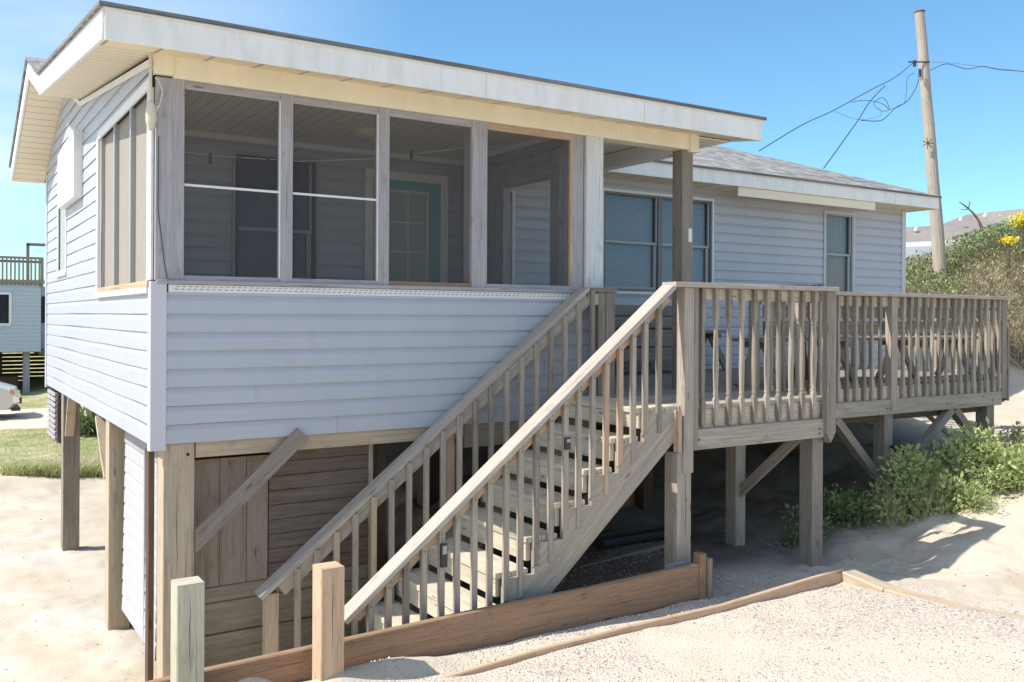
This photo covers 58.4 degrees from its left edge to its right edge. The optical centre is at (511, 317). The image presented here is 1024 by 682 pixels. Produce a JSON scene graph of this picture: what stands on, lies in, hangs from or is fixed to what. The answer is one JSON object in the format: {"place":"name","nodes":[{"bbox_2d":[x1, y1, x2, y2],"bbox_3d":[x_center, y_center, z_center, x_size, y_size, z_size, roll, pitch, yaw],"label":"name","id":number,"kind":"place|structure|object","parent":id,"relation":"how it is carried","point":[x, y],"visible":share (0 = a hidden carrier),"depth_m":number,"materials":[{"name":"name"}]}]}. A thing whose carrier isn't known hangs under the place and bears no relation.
{"place":"outdoors","nodes":[
{"label":"outdoors","id":0,"kind":"place"},
{"bbox_2d":[0,387,99,472],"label":"lawn grass","id":1,"kind":"structure","parent":0,"point":[19,446],"depth_m":18.53,"materials":[{"name":"green plant"}]},
{"bbox_2d":[0,257,1023,681],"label":"ground","id":2,"kind":"structure","parent":0,"point":[50,591],"depth_m":7.79,"materials":[{"name":"beige sand"}]},
{"bbox_2d":[0,382,21,410],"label":"parked car","id":3,"kind":"object","parent":2,"relation":"on","point":[10,398],"visible":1,"depth_m":23.00,"materials":[{"name":"white paint"}]},
{"bbox_2d":[0,243,44,392],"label":"neighbour house","id":4,"kind":"structure","parent":2,"relation":"on","point":[22,317],"depth_m":30.62,"materials":[{"name":"paint"}]},
{"bbox_2d":[0,292,11,325],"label":"window","id":5,"kind":"structure","parent":4,"relation":"in","point":[3,293],"depth_m":30.26,"materials":[{"name":"white paint"}]},
{"bbox_2d":[41,296,44,322],"bbox_3d":[-16.832,-0.269,33.123,0.450,0.950,0.030,0,0,-33],"label":"annex window","id":6,"kind":"structure","parent":4,"relation":"in","point":[42,297],"depth_m":33.04,"materials":[{"name":"black glass"}]},
{"bbox_2d":[0,458,102,477],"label":"ground cover","id":7,"kind":"object","parent":2,"relation":"on","point":[40,469],"visible":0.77,"depth_m":14.18,"materials":[{"name":"green plant"}]},
{"bbox_2d":[15,454,100,466],"bbox_3d":[-6.990,2.428,15.381,2.541,0.390,1.590,0,0,-33],"label":"ground cover","id":8,"kind":"object","parent":2,"relation":"on","point":[94,458],"visible":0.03,"depth_m":15.35,"materials":[{"name":"green plant"}]},
{"bbox_2d":[80,404,98,435],"bbox_3d":[-8.945,2.118,20.497,2.577,0.990,2.100,0,0,-33],"label":"bush","id":9,"kind":"object","parent":2,"relation":"on","point":[88,427],"visible":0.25,"depth_m":19.91,"materials":[{"name":"green plant"}]},
{"bbox_2d":[170,576,204,681],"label":"bollard","id":10,"kind":"object","parent":2,"relation":"on","point":[187,625],"visible":1,"depth_m":4.76,"materials":[{"name":"brown wood"}]},
{"bbox_2d":[122,430,372,680],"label":"storage enclosure","id":11,"kind":"object","parent":2,"relation":"on","point":[289,508],"visible":0.62,"depth_m":6.81,"materials":[{"name":"brown wood"}]},
{"bbox_2d":[312,561,344,680],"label":"bollard","id":12,"kind":"object","parent":2,"relation":"on","point":[328,621],"visible":1,"depth_m":5.11,"materials":[{"name":"brown wood"}]},
{"bbox_2d":[145,562,698,681],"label":"retaining board","id":13,"kind":"object","parent":2,"relation":"on","point":[491,625],"visible":0.69,"depth_m":5.95,"materials":[{"name":"brown wood"}]},
{"bbox_2d":[9,0,941,678],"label":"beach house","id":14,"kind":"structure","parent":2,"relation":"on","point":[285,310],"depth_m":7.79,"materials":[{"name":"plastic"}]},
{"bbox_2d":[56,209,67,277],"bbox_3d":[-5.030,-0.855,10.253,0.060,0.800,0.820,0,0,-33],"label":"window","id":15,"kind":"structure","parent":14,"relation":"in","point":[63,212],"depth_m":10.37,"materials":[{"name":"white paint"}]},
{"bbox_2d":[96,78,148,290],"bbox_3d":[-3.045,-0.923,7.115,0.030,1.395,2.235,0,0,-33],"label":"side window frame","id":16,"kind":"structure","parent":14,"relation":"in","point":[143,89],"depth_m":7.99,"materials":[{"name":"white paint"}]},
{"bbox_2d":[145,53,162,130],"bbox_3d":[-2.397,-1.502,6.124,0.112,0.520,0.066,0,0,-63],"label":"corner socket","id":17,"kind":"object","parent":14,"relation":"attached to","point":[151,115],"visible":1,"depth_m":6.09,"materials":[{"name":"beige plastic"}]},
{"bbox_2d":[158,136,167,277],"bbox_3d":[-2.357,-0.742,6.181,0.069,0.961,0.010,0,0,-28],"label":"corner wire","id":18,"kind":"object","parent":14,"relation":"on","point":[158,207],"visible":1,"depth_m":6.16,"materials":[{"name":"rubber"}]},
{"bbox_2d":[231,150,318,278],"bbox_3d":[-2.347,-0.957,9.073,0.900,1.300,0.122,0,0,-33],"label":"window","id":19,"kind":"structure","parent":14,"relation":"in","point":[254,214],"depth_m":9.09,"materials":[{"name":"metal"}]},
{"bbox_2d":[184,147,519,161],"bbox_3d":[-1.386,-1.479,8.010,3.481,0.383,0.008,0,0,-33],"label":"clothesline","id":20,"kind":"object","parent":14,"relation":"attached to","point":[346,159],"visible":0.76,"depth_m":7.96,"materials":[{"name":"white"}]},
{"bbox_2d":[208,153,211,163],"bbox_3d":[-2.424,-1.272,7.348,0.024,0.090,0.020,0,0,-33],"label":"clothes peg","id":21,"kind":"object","parent":20,"relation":"attached to","point":[209,159],"visible":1,"depth_m":7.34,"materials":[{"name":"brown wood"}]},
{"bbox_2d":[363,168,447,282],"bbox_3d":[-1.137,-0.431,9.823,0.980,2.230,0.080,0,0,-33],"label":"entry door","id":22,"kind":"structure","parent":14,"relation":"in","point":[418,203],"depth_m":9.85,"materials":[{"name":"metal"}]},
{"bbox_2d":[510,190,514,284],"bbox_3d":[-0.056,-0.325,9.846,0.030,1.970,0.770,0,0,-11],"label":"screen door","id":23,"kind":"structure","parent":14,"relation":"attached to","point":[512,197],"depth_m":9.47,"materials":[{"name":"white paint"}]},
{"bbox_2d":[603,188,713,294],"bbox_3d":[1.882,-0.936,11.769,1.930,1.300,0.112,0,0,-33],"label":"window","id":24,"kind":"structure","parent":14,"relation":"in","point":[641,285],"depth_m":11.71,"materials":[{"name":"blue glass"}]},
{"bbox_2d":[822,210,854,291],"bbox_3d":[4.862,-0.931,13.680,0.730,1.280,0.122,0,0,-33],"label":"window","id":25,"kind":"structure","parent":14,"relation":"in","point":[838,227],"depth_m":13.78,"materials":[{"name":"glass"}]},
{"bbox_2d":[823,85,885,168],"bbox_3d":[5.768,-3.270,15.257,0.058,2.339,5.252,0,0,31],"label":"overhead wire","id":26,"kind":"object","parent":14,"relation":"attached to","point":[851,129],"visible":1,"depth_m":14.58,"materials":[{"name":"rubber"}]},
{"bbox_2d":[3,501,1017,681],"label":"litter","id":27,"kind":"object","parent":2,"relation":"on","point":[806,571],"visible":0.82,"depth_m":8.07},
{"bbox_2d":[485,490,634,544],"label":"stacked beam","id":28,"kind":"structure","parent":2,"relation":"on","point":[630,500],"depth_m":9.87,"materials":[{"name":"wood"}]},
{"bbox_2d":[514,529,614,566],"bbox_3d":[0.373,2.206,8.553,1.327,0.327,0.060,0,0,-24],"label":"loose plank","id":29,"kind":"object","parent":2,"relation":"on","point":[609,532],"visible":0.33,"depth_m":8.74,"materials":[{"name":"wood"}]},
{"bbox_2d":[579,541,663,567],"bbox_3d":[0.715,2.242,8.297,1.494,0.336,0.090,0,0,-13],"label":"loose plank","id":30,"kind":"object","parent":2,"relation":"on","point":[653,547],"visible":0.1,"depth_m":8.36,"materials":[{"name":"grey wood"}]},
{"bbox_2d":[598,528,664,549],"bbox_3d":[1.265,2.098,8.737,1.003,0.119,0.106,0,0,-30],"label":"drain pipe","id":31,"kind":"object","parent":2,"relation":"on","point":[614,541],"visible":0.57,"depth_m":8.61,"materials":[{"name":"black plastic"}]},
{"bbox_2d":[254,282,1013,654],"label":"wooden deck","id":32,"kind":"structure","parent":2,"relation":"on","point":[644,418],"depth_m":7.21,"materials":[{"name":"brown wood"}]},
{"bbox_2d":[440,543,447,567],"bbox_3d":[-0.441,1.543,5.923,0.048,0.150,0.029,0,0,-33],"label":"baluster light","id":33,"kind":"object","parent":32,"relation":"attached to","point":[443,555],"visible":1,"depth_m":5.91,"materials":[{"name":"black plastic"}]},
{"bbox_2d":[564,437,570,449],"bbox_3d":[0.392,0.892,6.454,0.048,0.085,0.029,0,0,-33],"label":"baluster light","id":34,"kind":"object","parent":32,"relation":"attached to","point":[567,443],"visible":1,"depth_m":6.44,"materials":[{"name":"black plastic"}]},
{"bbox_2d":[615,305,726,372],"bbox_3d":[1.408,0.277,11.081,3.365,0.850,0.515,0,0,-33],"label":"deck bench","id":35,"kind":"object","parent":32,"relation":"on","point":[666,323],"visible":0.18,"depth_m":11.28,"materials":[{"name":"brown wood"}]},
{"bbox_2d":[665,561,687,568],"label":"grey block","id":36,"kind":"structure","parent":32,"relation":"attached to","point":[674,564],"depth_m":6.97,"materials":[{"name":"concrete"}]},
{"bbox_2d":[731,305,982,386],"bbox_3d":[3.944,0.303,10.130,4.112,0.827,0.460,0,0,-33],"label":"deck bench","id":37,"kind":"object","parent":32,"relation":"on","point":[842,339],"visible":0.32,"depth_m":9.99,"materials":[{"name":"brown wood"}]},
{"bbox_2d":[440,568,843,677],"bbox_3d":[0.836,2.107,6.108,4.360,0.215,0.126,0,0,-35],"label":"border board","id":38,"kind":"object","parent":2,"relation":"on","point":[829,578],"visible":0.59,"depth_m":6.32,"materials":[{"name":"brown wood"}]},
{"bbox_2d":[370,525,1023,681],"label":"gravel","id":39,"kind":"structure","parent":2,"relation":"on","point":[639,616],"depth_m":6.04,"materials":[{"name":"beige gravel"}]},
{"bbox_2d":[694,551,705,599],"bbox_3d":[1.431,1.997,6.974,0.060,0.400,0.080,0,0,-33],"label":"board stake","id":40,"kind":"object","parent":2,"relation":"on","point":[699,558],"visible":0.52,"depth_m":6.94,"materials":[{"name":"brown wood"}]},
{"bbox_2d":[706,557,712,598],"bbox_3d":[1.496,2.027,6.979,0.045,0.380,0.060,0,0,-33],"label":"board stake","id":41,"kind":"object","parent":2,"relation":"on","point":[709,577],"visible":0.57,"depth_m":6.95,"materials":[{"name":"grey wood"}]},
{"bbox_2d":[771,503,841,548],"bbox_3d":[2.813,2.013,8.921,0.890,0.413,0.675,0,0,-33],"label":"shrub","id":42,"kind":"object","parent":2,"relation":"on","point":[795,538],"visible":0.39,"depth_m":8.88,"materials":[{"name":"green plant"}]},
{"bbox_2d":[823,481,899,531],"bbox_3d":[3.391,1.885,9.171,0.786,0.468,0.797,0,0,-33],"label":"shrub","id":43,"kind":"object","parent":2,"relation":"on","point":[842,508],"visible":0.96,"depth_m":9.13,"materials":[{"name":"green plant"}]},
{"bbox_2d":[862,443,981,529],"bbox_3d":[4.112,1.684,9.260,1.480,0.853,1.021,0,0,-33],"label":"shrub","id":44,"kind":"object","parent":2,"relation":"on","point":[913,484],"visible":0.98,"depth_m":9.09,"materials":[{"name":"green plant"}]},
{"bbox_2d":[908,9,947,285],"bbox_3d":[8.272,-2.072,17.983,1.073,7.902,0.282,0,0,-3],"label":"utility pole","id":45,"kind":"object","parent":2,"relation":"on","point":[936,223],"visible":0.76,"depth_m":17.91,"materials":[{"name":"brown wood"}]},
{"bbox_2d":[759,63,912,150],"bbox_3d":[5.623,-3.617,15.185,0.104,2.730,7.001,0,0,40],"label":"overhead wire","id":46,"kind":"object","parent":45,"relation":"attached to","point":[832,110],"visible":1,"depth_m":14.56,"materials":[{"name":"rubber"}]},
{"bbox_2d":[861,75,919,121],"bbox_3d":[7.258,-4.203,17.471,1.503,1.034,0.083,0,0,-24],"label":"overhead wire","id":47,"kind":"object","parent":45,"relation":"attached to","point":[897,106],"visible":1,"depth_m":17.53,"materials":[{"name":"rubber"}]},
{"bbox_2d":[930,64,1023,71],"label":"overhead wire","id":48,"kind":"object","parent":45,"relation":"attached to","point":[975,67],"visible":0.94,"depth_m":19.02,"materials":[{"name":"rubber"}]},
{"bbox_2d":[936,62,1018,70],"bbox_3d":[9.818,-5.177,19.081,3.773,0.347,0.241,0,0,-33],"label":"overhead wire","id":49,"kind":"object","parent":45,"relation":"attached to","point":[972,65],"visible":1,"depth_m":18.86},
{"bbox_2d":[841,569,1023,618],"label":"border board","id":50,"kind":"object","parent":2,"relation":"on","point":[856,577],"visible":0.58,"depth_m":6.88,"materials":[{"name":"brown wood"}]},
{"bbox_2d":[917,479,1003,518],"bbox_3d":[4.436,1.755,9.009,0.893,0.389,0.735,0,0,13],"label":"shrub","id":51,"kind":"object","parent":2,"relation":"on","point":[968,493],"visible":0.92,"depth_m":8.90,"materials":[{"name":"green plant"}]},
{"bbox_2d":[906,209,1023,260],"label":"house","id":52,"kind":"structure","parent":2,"relation":"on","point":[919,237],"depth_m":60.79,"materials":[{"name":"grey"}]},
{"bbox_2d":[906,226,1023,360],"bbox_3d":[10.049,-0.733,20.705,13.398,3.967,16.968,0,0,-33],"label":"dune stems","id":53,"kind":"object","parent":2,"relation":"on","point":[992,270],"visible":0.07,"depth_m":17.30,"materials":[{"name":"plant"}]},
{"bbox_2d":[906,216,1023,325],"bbox_3d":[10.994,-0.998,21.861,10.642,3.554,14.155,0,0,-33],"label":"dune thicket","id":54,"kind":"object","parent":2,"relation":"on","point":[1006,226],"visible":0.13,"depth_m":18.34,"materials":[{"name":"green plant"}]},
{"bbox_2d":[959,201,982,227],"bbox_3d":[8.280,-1.849,16.511,0.437,0.493,0.057,0,0,3],"label":"dead branch","id":55,"kind":"object","parent":2,"relation":"on","point":[978,220],"visible":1,"depth_m":16.49,"materials":[{"name":"wood"}]},
{"bbox_2d":[920,416,1023,507],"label":"shrub","id":56,"kind":"object","parent":2,"relation":"on","point":[989,465],"visible":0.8,"depth_m":9.28,"materials":[{"name":"green plant"}]},
{"bbox_2d":[998,236,1018,278],"bbox_3d":[9.232,-1.004,17.018,0.363,1.032,0.349,0,0,-33],"label":"goldenrod","id":57,"kind":"object","parent":2,"relation":"on","point":[1007,240],"visible":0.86,"depth_m":17.00,"materials":[{"name":"yellow plant"}]},
{"bbox_2d":[995,421,1023,453],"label":"shrub","id":58,"kind":"object","parent":2,"relation":"on","point":[1016,435],"visible":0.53,"depth_m":10.40,"materials":[{"name":"green plant"}]},
{"bbox_2d":[997,428,1023,494],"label":"shrub","id":59,"kind":"object","parent":2,"relation":"on","point":[1019,453],"visible":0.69,"depth_m":9.19,"materials":[{"name":"green plant"}]},
{"bbox_2d":[998,209,1023,259],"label":"goldenrod","id":60,"kind":"object","parent":2,"relation":"on","point":[1020,221],"visible":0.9,"depth_m":17.52,"materials":[{"name":"yellow plant"}]},
{"bbox_2d":[0,0,1023,286],"label":"sky","id":61,"kind":"structure","parent":0,"point":[790,63],"materials":[{"name":"blue"}]},
{"bbox_2d":[792,284,824,379],"bbox_3d":[3.235,0.161,10.281,0.526,1.070,0.527,0,0,-33],"label":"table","id":62,"kind":"object","parent":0,"point":[806,364],"visible":0.23,"depth_m":10.20,"materials":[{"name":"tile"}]},
{"bbox_2d":[906,223,1023,369],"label":"dune grass","id":63,"kind":"structure","parent":0,"point":[1020,273],"depth_m":17.01,"materials":[{"name":"green plant"}]},
{"bbox_3d":[7.523,-4.344,17.571,0.765,0.825,0.097,0,0,-33],"label":"overhead wire","id":64,"kind":"object","parent":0,"visible":0},
{"bbox_2d":[851,97,889,110],"bbox_3d":[6.769,-4.008,17.132,0.970,0.294,0.203,0,0,-22],"label":"overhead wire","id":65,"kind":"object","parent":64,"relation":"attached to","point":[874,102],"visible":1,"depth_m":17.13,"materials":[{"name":"rubber"}]}
]}

